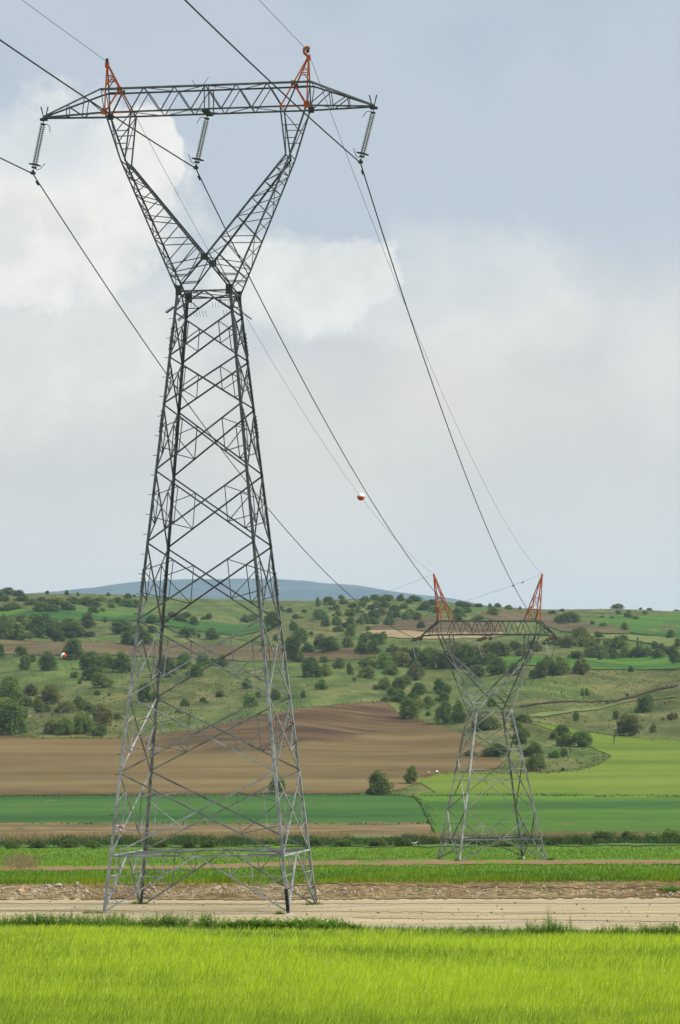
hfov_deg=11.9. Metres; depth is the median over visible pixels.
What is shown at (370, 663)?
bush
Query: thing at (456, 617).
tree
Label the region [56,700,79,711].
tree
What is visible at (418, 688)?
tree
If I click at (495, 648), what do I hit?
tree
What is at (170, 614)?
tree
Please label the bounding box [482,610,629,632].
brown field
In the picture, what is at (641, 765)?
lime field
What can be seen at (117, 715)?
tree
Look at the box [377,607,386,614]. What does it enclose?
tree
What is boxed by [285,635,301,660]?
tree
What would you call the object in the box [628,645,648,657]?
tree
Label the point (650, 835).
bush
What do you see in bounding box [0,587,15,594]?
tree
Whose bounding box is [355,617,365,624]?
tree
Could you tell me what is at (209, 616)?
tree
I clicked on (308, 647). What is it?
tree
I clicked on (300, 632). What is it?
tree
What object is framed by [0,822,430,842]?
stubble field
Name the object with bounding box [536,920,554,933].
weed clump
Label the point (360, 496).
marker ball
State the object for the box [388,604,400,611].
tree
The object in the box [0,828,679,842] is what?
dry reeds
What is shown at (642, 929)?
weed clump
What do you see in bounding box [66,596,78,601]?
tree
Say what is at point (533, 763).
tree
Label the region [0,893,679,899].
road edge soil
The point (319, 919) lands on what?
weed clump
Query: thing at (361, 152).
insulator string
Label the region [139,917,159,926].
weed clump
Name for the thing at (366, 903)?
wheel rut
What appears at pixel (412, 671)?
tree
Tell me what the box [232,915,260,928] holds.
weed clump
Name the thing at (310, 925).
weed clump
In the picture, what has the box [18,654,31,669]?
tree
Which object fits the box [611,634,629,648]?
tree
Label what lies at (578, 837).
bush
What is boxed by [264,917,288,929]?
weed clump
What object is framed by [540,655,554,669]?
tree
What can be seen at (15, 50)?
conductor wire
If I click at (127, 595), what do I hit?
tree
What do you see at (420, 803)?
field margin grass
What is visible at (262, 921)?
weed clump
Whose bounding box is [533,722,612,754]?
lime hollow
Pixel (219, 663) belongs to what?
tree
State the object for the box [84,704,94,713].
tree
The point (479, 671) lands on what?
tree
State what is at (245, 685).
tree
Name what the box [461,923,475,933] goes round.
weed clump
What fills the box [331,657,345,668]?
tree
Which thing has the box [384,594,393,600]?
tree
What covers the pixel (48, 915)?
weed clump
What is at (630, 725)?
tree
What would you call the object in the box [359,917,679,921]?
wheel rut
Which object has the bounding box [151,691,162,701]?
bush
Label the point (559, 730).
tree
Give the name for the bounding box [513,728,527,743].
tree
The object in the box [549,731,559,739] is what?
tree
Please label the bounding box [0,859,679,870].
bare strip
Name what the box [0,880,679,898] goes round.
gravel bank
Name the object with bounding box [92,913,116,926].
weed clump
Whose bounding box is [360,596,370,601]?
tree
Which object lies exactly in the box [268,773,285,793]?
tree
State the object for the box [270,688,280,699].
tree
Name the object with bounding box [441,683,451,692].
tree
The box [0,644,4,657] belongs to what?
tree
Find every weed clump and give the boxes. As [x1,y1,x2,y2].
[0,915,22,925]
[4,914,31,925]
[13,909,45,924]
[23,911,49,925]
[29,912,52,924]
[35,908,57,923]
[40,911,66,924]
[54,911,81,925]
[54,913,71,926]
[65,914,90,926]
[84,912,111,926]
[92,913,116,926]
[102,912,129,927]
[109,910,133,923]
[124,918,145,927]
[135,911,160,927]
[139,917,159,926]
[146,908,177,924]
[152,909,184,926]
[159,913,183,926]
[173,910,205,927]
[191,911,216,928]
[195,912,218,927]
[202,913,224,928]
[216,917,244,929]
[229,918,255,928]
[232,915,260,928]
[242,918,268,929]
[250,918,275,929]
[252,915,279,929]
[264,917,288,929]
[282,918,307,929]
[292,916,314,927]
[304,920,326,929]
[310,917,335,922]
[313,919,342,929]
[325,916,351,928]
[345,922,365,929]
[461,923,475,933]
[475,923,491,932]
[481,925,498,933]
[500,925,515,933]
[516,920,544,933]
[524,920,544,933]
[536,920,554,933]
[540,919,560,933]
[542,908,556,929]
[544,920,564,934]
[556,921,574,934]
[596,925,606,932]
[600,922,630,933]
[618,925,633,935]
[630,921,657,934]
[636,921,661,934]
[646,925,668,933]
[647,922,675,934]
[656,885,679,891]
[656,923,677,933]
[659,883,679,890]
[659,919,679,933]
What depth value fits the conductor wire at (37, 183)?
280.57 m
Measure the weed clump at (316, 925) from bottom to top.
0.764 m
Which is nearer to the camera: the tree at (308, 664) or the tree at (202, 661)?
the tree at (308, 664)
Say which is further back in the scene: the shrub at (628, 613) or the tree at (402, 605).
the shrub at (628, 613)
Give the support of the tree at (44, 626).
on the ground at (222, 608)
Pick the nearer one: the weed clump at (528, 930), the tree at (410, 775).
the weed clump at (528, 930)
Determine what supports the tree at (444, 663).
on the ground at (222, 608)
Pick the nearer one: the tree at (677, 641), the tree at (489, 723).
the tree at (489, 723)
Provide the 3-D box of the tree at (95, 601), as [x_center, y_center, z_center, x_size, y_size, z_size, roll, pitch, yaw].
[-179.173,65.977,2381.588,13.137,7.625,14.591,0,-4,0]
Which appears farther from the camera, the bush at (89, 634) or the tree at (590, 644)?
the bush at (89, 634)
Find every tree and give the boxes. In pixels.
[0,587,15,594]
[0,595,9,601]
[0,613,14,638]
[0,616,24,639]
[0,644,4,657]
[0,675,22,696]
[0,698,14,717]
[0,698,28,734]
[0,711,8,734]
[3,601,25,609]
[9,689,23,701]
[12,589,24,595]
[13,595,28,600]
[14,645,28,655]
[15,614,26,621]
[15,625,29,639]
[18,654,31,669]
[18,696,32,705]
[19,706,28,718]
[20,618,31,629]
[22,684,38,695]
[23,599,38,604]
[28,654,36,661]
[29,612,56,637]
[31,698,45,712]
[32,602,48,610]
[36,596,45,601]
[37,651,58,670]
[40,684,63,703]
[42,597,70,604]
[42,719,57,732]
[44,604,59,610]
[51,630,66,641]
[54,715,74,734]
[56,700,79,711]
[60,602,76,609]
[60,616,79,625]
[61,638,85,659]
[62,623,83,637]
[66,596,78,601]
[70,671,77,677]
[71,694,86,710]
[72,710,94,733]
[75,596,91,604]
[79,610,96,627]
[79,650,106,668]
[79,668,98,679]
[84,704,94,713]
[86,598,102,606]
[88,605,99,612]
[90,672,115,687]
[91,703,113,724]
[91,724,107,735]
[94,666,103,673]
[97,652,112,665]
[98,596,108,600]
[107,601,115,607]
[107,656,116,667]
[108,618,135,632]
[110,651,131,671]
[112,597,121,602]
[113,712,121,718]
[117,598,133,606]
[120,628,137,644]
[123,593,131,598]
[136,682,153,701]
[138,630,153,644]
[145,615,159,622]
[146,625,157,632]
[154,655,176,676]
[167,611,175,617]
[173,613,185,620]
[176,651,191,668]
[177,625,197,636]
[180,697,189,705]
[182,611,191,617]
[184,664,203,676]
[189,616,198,624]
[195,652,210,665]
[204,613,211,618]
[205,627,220,638]
[215,691,224,696]
[216,654,229,666]
[239,613,251,622]
[241,692,258,707]
[242,677,252,688]
[246,613,258,619]
[263,611,270,623]
[265,611,278,626]
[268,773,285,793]
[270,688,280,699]
[272,633,280,639]
[284,634,296,650]
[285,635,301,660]
[288,620,298,630]
[292,627,307,641]
[293,650,304,661]
[300,642,314,651]
[300,655,324,676]
[313,608,330,618]
[313,633,324,648]
[315,596,320,606]
[316,636,340,651]
[316,679,329,689]
[319,655,328,661]
[320,617,330,626]
[320,663,333,675]
[322,596,334,602]
[331,616,342,624]
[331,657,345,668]
[332,605,339,609]
[332,625,344,631]
[335,610,342,615]
[338,599,349,603]
[341,636,353,647]
[344,608,356,615]
[344,616,356,627]
[344,623,355,635]
[346,662,353,674]
[347,602,357,607]
[353,641,368,653]
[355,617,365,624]
[357,655,372,666]
[357,665,374,677]
[358,601,366,605]
[358,633,369,642]
[359,613,371,620]
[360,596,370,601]
[363,631,372,639]
[365,639,382,653]
[367,604,375,609]
[367,770,394,794]
[368,609,379,617]
[369,594,379,599]
[370,632,386,643]
[373,601,380,605]
[373,618,379,623]
[375,651,393,668]
[376,595,386,601]
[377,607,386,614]
[377,676,390,689]
[378,631,387,639]
[380,601,390,606]
[382,664,398,674]
[383,617,394,624]
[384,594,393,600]
[384,644,399,654]
[386,686,395,694]
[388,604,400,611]
[389,688,406,701]
[391,650,411,666]
[392,611,400,617]
[392,677,406,688]
[396,594,405,600]
[397,697,421,718]
[398,603,409,608]
[399,647,410,658]
[400,611,412,618]
[402,674,412,684]
[403,765,417,783]
[405,598,412,602]
[406,608,415,614]
[406,660,425,679]
[407,691,420,699]
[408,595,423,600]
[409,646,419,659]
[410,682,427,694]
[412,612,422,619]
[413,650,432,666]
[414,698,425,707]
[416,620,425,627]
[419,601,432,609]
[423,646,442,658]
[423,695,435,705]
[428,651,447,668]
[429,599,437,604]
[432,606,440,612]
[433,678,444,691]
[433,700,453,722]
[439,691,449,700]
[440,650,455,668]
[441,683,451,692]
[449,641,462,656]
[451,614,462,619]
[451,699,464,722]
[452,607,466,616]
[454,643,477,665]
[459,602,474,606]
[461,606,472,612]
[467,664,485,676]
[470,615,484,619]
[471,715,501,729]
[472,644,485,657]
[480,641,493,652]
[480,743,508,756]
[485,641,508,655]
[485,654,508,674]
[486,606,499,614]
[486,698,495,705]
[499,643,512,654]
[509,641,522,650]
[509,662,519,674]
[510,721,522,728]
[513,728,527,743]
[515,647,528,655]
[516,713,533,721]
[521,728,530,736]
[522,748,528,755]
[525,753,550,770]
[527,740,543,756]
[528,668,538,678]
[530,643,542,651]
[534,659,548,677]
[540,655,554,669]
[547,662,560,674]
[548,750,561,757]
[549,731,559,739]
[550,636,562,645]
[553,655,571,674]
[554,724,571,735]
[555,611,580,622]
[555,735,572,745]
[556,634,578,647]
[560,748,567,756]
[567,650,585,658]
[568,730,593,746]
[571,626,593,640]
[571,656,590,674]
[572,636,591,646]
[583,643,610,659]
[586,641,596,647]
[594,631,604,636]
[601,638,615,647]
[606,648,620,658]
[610,603,623,608]
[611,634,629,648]
[612,711,619,719]
[614,714,644,735]
[620,646,632,656]
[621,622,628,629]
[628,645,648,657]
[634,693,654,711]
[649,723,656,732]
[650,648,666,657]
[651,641,658,647]
[665,629,675,637]
[668,644,679,662]
[673,637,679,646]
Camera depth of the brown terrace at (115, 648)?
1863.21 m
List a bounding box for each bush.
[4,841,20,848]
[26,632,34,638]
[28,840,46,847]
[47,622,69,637]
[58,837,79,847]
[60,726,75,734]
[83,631,95,636]
[85,840,103,848]
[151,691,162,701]
[154,841,166,847]
[181,840,197,847]
[200,840,215,847]
[262,839,279,845]
[304,838,326,845]
[333,839,354,846]
[367,659,375,667]
[368,837,387,845]
[380,696,390,701]
[394,837,413,846]
[426,836,443,843]
[454,658,465,667]
[461,713,465,721]
[464,750,479,755]
[467,836,488,843]
[470,653,490,664]
[485,652,495,659]
[491,838,518,846]
[545,836,563,844]
[572,835,588,843]
[590,830,619,840]
[619,831,638,839]
[643,832,660,839]
[661,828,679,837]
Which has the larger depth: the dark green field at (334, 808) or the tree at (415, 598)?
the tree at (415, 598)
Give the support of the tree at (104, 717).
on the ground at (222, 608)
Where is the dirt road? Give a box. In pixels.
[0,897,679,937]
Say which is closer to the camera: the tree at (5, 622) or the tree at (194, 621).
the tree at (5, 622)
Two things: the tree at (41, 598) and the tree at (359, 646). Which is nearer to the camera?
the tree at (359, 646)
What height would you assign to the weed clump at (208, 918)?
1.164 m
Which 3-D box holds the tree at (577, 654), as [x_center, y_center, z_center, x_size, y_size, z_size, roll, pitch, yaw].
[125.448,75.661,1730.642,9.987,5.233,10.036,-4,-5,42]
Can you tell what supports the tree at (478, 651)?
on the ground at (222, 608)
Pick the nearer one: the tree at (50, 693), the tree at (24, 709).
the tree at (24, 709)
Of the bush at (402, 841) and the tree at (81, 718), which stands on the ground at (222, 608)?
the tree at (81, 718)
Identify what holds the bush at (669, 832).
on the hedge verge
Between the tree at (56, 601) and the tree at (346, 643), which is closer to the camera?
the tree at (346, 643)
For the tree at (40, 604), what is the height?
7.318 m
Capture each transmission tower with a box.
[40,46,377,913]
[420,574,556,860]
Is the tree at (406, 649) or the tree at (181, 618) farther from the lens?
the tree at (181, 618)
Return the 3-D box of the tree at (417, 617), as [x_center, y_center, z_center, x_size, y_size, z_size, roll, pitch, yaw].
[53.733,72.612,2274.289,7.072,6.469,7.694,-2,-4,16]
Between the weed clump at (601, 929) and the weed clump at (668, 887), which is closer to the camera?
the weed clump at (601, 929)
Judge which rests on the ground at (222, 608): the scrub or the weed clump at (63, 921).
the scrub
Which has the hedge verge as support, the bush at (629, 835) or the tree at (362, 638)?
the bush at (629, 835)
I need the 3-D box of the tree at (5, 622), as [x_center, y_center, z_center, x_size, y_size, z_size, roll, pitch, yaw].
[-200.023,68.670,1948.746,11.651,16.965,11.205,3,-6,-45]
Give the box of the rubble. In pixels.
[0,881,263,895]
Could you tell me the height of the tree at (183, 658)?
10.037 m
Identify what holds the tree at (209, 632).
on the ground at (222, 608)
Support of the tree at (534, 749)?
on the ground at (222, 608)
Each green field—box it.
[0,794,430,822]
[414,792,679,835]
[576,614,679,636]
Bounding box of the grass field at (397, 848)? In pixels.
[0,845,679,884]
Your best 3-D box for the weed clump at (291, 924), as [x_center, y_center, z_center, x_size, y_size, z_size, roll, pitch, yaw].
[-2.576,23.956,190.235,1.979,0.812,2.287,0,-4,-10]
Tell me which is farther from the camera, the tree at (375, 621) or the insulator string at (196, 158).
the tree at (375, 621)
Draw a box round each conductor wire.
[0,39,195,168]
[0,157,32,173]
[0,641,409,713]
[0,641,474,712]
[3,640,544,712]
[33,174,419,639]
[184,0,360,162]
[196,169,489,639]
[360,163,554,639]
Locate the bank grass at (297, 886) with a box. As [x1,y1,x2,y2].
[0,878,629,892]
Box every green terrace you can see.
[0,609,272,635]
[466,655,679,669]
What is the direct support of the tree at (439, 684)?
on the ground at (222, 608)
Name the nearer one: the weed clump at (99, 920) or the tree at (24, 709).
the weed clump at (99, 920)
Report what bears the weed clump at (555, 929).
on the wheat ground at (220, 936)
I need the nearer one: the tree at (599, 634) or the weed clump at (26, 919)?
the weed clump at (26, 919)
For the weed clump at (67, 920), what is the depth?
201.93 m
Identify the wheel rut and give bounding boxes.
[0,902,679,903]
[0,909,679,913]
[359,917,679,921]
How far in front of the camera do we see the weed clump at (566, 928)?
169.37 m
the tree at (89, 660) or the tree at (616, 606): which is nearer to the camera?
the tree at (89, 660)
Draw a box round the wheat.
[0,923,679,1023]
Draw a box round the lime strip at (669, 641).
[568,633,679,647]
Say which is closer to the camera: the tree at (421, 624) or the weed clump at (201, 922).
the weed clump at (201, 922)
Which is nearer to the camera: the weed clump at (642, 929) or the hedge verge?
the weed clump at (642, 929)
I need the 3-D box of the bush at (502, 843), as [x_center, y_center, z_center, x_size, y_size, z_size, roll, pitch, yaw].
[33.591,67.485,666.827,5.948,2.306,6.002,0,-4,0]
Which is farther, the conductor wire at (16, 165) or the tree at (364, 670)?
the tree at (364, 670)
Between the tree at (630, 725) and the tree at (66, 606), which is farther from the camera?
the tree at (66, 606)
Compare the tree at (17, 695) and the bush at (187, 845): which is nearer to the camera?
the bush at (187, 845)
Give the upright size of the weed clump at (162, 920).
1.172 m
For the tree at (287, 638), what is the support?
on the ground at (222, 608)
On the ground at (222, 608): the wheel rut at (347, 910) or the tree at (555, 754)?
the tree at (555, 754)
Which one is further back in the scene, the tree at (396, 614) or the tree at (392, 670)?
the tree at (396, 614)
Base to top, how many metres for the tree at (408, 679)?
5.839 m
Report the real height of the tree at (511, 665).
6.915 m
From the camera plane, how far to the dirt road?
218.51 m
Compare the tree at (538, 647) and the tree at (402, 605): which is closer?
the tree at (538, 647)
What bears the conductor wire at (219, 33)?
hanging from the insulator string at (361, 152)
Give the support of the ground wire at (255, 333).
attached to the transmission tower at (174, 454)
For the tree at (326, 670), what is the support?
on the ground at (222, 608)
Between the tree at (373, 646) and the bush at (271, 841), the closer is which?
the bush at (271, 841)
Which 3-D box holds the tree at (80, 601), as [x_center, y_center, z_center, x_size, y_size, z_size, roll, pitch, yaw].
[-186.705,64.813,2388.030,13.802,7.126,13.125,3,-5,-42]
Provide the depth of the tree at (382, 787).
1046.69 m
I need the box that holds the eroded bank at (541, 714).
[531,696,675,716]
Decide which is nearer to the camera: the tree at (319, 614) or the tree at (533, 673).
the tree at (533, 673)
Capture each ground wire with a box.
[0,574,432,655]
[2,576,536,654]
[22,0,106,61]
[109,66,431,572]
[259,0,307,50]
[308,53,541,573]
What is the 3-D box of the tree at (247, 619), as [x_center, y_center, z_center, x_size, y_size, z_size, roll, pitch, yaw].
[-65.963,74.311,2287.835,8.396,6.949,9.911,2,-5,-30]
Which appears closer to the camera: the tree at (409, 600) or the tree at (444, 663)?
the tree at (444, 663)
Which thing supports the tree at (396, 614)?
on the ground at (222, 608)
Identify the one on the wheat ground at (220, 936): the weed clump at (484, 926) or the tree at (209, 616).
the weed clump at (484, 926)
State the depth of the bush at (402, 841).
667.92 m
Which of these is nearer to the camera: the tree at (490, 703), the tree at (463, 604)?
the tree at (490, 703)
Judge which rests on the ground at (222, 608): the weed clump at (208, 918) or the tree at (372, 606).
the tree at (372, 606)
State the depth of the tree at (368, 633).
1918.91 m
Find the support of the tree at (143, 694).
on the ground at (222, 608)
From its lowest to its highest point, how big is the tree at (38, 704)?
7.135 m
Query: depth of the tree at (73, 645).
1745.64 m
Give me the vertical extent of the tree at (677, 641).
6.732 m
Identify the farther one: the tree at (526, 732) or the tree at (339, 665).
the tree at (339, 665)
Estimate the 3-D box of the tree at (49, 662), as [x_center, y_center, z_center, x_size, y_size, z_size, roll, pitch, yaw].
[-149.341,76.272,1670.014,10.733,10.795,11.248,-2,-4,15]
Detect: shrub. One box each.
[365,788,373,794]
[572,710,579,720]
[580,688,584,695]
[585,688,590,695]
[624,610,633,617]
[666,713,675,719]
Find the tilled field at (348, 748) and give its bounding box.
[0,701,503,795]
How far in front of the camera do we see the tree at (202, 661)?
1705.05 m
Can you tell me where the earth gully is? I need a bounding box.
[520,684,678,706]
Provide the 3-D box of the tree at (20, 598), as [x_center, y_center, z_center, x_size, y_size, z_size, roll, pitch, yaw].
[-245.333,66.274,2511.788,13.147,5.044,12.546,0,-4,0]
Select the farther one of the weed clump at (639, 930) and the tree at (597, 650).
the tree at (597, 650)
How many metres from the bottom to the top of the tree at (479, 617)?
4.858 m
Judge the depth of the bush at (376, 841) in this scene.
666.19 m
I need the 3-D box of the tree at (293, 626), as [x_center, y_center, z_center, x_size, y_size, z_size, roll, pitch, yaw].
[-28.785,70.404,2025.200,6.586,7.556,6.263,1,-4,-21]
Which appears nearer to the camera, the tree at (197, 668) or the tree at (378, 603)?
the tree at (197, 668)
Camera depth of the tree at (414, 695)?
1492.24 m
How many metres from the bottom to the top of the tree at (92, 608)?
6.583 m
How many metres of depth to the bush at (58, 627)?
2017.56 m
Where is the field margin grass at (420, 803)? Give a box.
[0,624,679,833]
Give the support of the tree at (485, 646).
on the ground at (222, 608)
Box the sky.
[0,0,679,610]
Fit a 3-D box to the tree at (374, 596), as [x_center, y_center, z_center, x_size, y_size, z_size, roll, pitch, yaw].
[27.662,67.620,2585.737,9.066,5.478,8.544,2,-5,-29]
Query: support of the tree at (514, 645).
on the ground at (222, 608)
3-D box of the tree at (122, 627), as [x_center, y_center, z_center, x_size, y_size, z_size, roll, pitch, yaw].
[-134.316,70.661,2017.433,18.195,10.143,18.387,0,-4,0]
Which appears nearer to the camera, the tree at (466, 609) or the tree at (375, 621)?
the tree at (375, 621)
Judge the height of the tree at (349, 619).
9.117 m
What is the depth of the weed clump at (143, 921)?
195.38 m
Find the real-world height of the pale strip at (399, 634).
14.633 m
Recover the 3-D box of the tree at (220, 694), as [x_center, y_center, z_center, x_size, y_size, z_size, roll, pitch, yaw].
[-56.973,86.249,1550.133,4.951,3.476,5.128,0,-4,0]
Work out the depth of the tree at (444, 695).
1497.73 m
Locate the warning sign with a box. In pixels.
[116,825,123,830]
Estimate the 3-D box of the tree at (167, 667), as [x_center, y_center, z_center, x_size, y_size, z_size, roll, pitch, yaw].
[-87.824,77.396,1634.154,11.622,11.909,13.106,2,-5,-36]
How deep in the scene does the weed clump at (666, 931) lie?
160.70 m
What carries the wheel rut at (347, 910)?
on the dirt road
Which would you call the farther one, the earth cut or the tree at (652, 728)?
the tree at (652, 728)
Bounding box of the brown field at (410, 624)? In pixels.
[371,617,503,632]
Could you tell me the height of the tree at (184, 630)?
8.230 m
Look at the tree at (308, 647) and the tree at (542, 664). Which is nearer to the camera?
the tree at (542, 664)
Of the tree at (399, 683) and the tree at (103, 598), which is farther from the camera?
the tree at (103, 598)
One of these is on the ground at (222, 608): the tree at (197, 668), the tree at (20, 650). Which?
the tree at (197, 668)
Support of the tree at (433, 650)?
on the ground at (222, 608)
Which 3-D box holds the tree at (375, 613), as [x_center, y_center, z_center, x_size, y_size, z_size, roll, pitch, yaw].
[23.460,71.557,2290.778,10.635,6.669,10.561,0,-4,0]
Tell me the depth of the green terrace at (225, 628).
2178.99 m
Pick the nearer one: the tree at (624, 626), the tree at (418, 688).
the tree at (418, 688)
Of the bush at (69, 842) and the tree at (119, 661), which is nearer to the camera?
the bush at (69, 842)
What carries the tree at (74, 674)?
on the ground at (222, 608)
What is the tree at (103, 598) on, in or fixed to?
on the ground at (222, 608)
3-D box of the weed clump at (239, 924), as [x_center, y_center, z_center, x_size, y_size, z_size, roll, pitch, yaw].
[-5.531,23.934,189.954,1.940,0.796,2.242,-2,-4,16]
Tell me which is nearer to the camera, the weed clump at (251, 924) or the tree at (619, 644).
the weed clump at (251, 924)
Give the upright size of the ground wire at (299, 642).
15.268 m
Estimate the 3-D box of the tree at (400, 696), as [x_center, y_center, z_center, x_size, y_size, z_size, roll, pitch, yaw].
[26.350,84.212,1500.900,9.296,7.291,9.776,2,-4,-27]
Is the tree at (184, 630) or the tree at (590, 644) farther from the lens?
the tree at (184, 630)
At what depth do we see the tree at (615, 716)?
1419.46 m
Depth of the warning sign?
220.23 m
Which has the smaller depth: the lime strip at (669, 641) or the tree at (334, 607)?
the lime strip at (669, 641)
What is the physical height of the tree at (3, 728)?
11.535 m
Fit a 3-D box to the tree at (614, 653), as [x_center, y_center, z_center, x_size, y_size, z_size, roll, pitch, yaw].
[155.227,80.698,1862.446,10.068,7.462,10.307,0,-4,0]
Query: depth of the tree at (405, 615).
2292.09 m
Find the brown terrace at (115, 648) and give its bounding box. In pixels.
[0,640,376,661]
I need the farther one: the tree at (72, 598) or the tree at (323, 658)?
the tree at (72, 598)
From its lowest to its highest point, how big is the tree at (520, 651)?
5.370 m
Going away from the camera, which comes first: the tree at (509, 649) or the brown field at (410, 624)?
the tree at (509, 649)
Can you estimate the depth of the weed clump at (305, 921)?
190.54 m
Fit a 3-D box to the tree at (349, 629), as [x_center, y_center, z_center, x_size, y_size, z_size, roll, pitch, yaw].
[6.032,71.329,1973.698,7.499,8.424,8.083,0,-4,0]
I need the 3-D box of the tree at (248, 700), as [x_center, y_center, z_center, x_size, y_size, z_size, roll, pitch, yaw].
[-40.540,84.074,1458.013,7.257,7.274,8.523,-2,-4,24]
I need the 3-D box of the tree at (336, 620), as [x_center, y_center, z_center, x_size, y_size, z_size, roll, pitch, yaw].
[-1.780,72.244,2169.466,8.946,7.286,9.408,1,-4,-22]
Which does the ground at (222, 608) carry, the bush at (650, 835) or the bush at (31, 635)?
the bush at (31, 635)
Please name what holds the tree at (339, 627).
on the ground at (222, 608)
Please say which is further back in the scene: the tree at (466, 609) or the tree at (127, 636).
the tree at (466, 609)
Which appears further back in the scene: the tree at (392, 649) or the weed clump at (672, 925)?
the tree at (392, 649)
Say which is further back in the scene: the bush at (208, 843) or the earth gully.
the earth gully
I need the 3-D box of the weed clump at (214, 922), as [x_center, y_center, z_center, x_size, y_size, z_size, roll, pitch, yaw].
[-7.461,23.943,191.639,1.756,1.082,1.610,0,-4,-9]
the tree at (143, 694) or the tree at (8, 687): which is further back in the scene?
the tree at (8, 687)
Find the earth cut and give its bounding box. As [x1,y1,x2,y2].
[297,880,679,888]
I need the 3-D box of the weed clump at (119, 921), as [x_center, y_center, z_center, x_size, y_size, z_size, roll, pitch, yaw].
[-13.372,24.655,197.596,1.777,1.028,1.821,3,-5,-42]
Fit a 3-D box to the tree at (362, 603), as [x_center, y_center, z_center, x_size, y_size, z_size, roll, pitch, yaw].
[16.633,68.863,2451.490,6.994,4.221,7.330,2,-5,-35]
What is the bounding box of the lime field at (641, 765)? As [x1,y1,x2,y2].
[417,736,679,795]
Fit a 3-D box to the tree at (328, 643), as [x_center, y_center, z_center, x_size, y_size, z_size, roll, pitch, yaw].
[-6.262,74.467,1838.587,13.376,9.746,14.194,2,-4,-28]
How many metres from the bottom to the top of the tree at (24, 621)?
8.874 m
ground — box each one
[0,578,679,946]
[0,925,666,1006]
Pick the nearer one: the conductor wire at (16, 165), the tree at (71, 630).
the conductor wire at (16, 165)
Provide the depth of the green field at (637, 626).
2312.90 m
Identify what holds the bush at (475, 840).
on the hedge verge
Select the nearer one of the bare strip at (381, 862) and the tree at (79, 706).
the bare strip at (381, 862)
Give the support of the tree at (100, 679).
on the ground at (222, 608)
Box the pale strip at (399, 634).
[368,629,503,638]
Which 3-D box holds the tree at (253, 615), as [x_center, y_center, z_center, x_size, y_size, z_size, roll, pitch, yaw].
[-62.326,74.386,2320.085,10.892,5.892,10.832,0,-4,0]
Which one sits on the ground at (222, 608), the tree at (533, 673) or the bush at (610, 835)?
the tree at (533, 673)
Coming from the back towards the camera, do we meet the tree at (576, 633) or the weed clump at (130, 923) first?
the tree at (576, 633)
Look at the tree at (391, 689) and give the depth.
1546.39 m
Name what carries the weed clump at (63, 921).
on the dirt road
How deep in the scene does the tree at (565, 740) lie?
1267.98 m
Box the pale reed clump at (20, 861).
[0,850,46,871]
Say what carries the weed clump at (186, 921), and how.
on the dirt road
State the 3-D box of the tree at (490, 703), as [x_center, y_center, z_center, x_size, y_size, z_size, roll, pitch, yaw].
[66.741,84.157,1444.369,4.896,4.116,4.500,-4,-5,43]
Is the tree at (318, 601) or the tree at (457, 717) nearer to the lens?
the tree at (457, 717)
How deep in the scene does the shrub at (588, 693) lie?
1528.98 m
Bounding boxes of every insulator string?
[28,121,49,174]
[188,115,208,168]
[353,109,375,163]
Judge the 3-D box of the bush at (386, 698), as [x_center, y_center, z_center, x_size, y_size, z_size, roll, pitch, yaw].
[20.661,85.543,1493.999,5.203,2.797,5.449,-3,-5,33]
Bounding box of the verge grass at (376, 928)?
[0,920,679,936]
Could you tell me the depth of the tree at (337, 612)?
2257.58 m
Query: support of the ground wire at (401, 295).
attached to the transmission tower at (174, 454)
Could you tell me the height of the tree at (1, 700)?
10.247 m
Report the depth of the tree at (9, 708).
1347.55 m
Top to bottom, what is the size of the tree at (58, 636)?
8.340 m
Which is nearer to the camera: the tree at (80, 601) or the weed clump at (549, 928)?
the weed clump at (549, 928)
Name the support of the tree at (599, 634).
on the ground at (222, 608)
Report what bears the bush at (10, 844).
on the ground at (222, 608)
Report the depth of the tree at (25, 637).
1965.60 m
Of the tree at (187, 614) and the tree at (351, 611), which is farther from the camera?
the tree at (351, 611)
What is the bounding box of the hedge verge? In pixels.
[0,835,679,846]
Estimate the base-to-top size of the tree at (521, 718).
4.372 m
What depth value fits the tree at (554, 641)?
1955.25 m
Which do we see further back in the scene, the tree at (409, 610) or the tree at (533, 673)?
the tree at (409, 610)
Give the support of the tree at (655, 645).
on the ground at (222, 608)
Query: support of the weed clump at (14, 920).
on the ground at (222, 608)
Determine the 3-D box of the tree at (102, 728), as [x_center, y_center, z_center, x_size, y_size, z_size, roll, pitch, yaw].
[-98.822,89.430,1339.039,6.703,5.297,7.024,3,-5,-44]
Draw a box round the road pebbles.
[0,900,679,930]
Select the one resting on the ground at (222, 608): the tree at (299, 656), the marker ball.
the tree at (299, 656)
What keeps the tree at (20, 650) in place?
on the brown terrace at (115, 648)
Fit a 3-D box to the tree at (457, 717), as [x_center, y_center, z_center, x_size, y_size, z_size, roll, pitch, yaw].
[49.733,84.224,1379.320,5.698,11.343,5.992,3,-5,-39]
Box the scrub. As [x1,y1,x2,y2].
[0,594,679,771]
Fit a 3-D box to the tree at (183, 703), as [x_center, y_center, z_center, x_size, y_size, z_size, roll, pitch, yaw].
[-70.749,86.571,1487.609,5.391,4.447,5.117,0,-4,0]
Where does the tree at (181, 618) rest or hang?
on the ground at (222, 608)

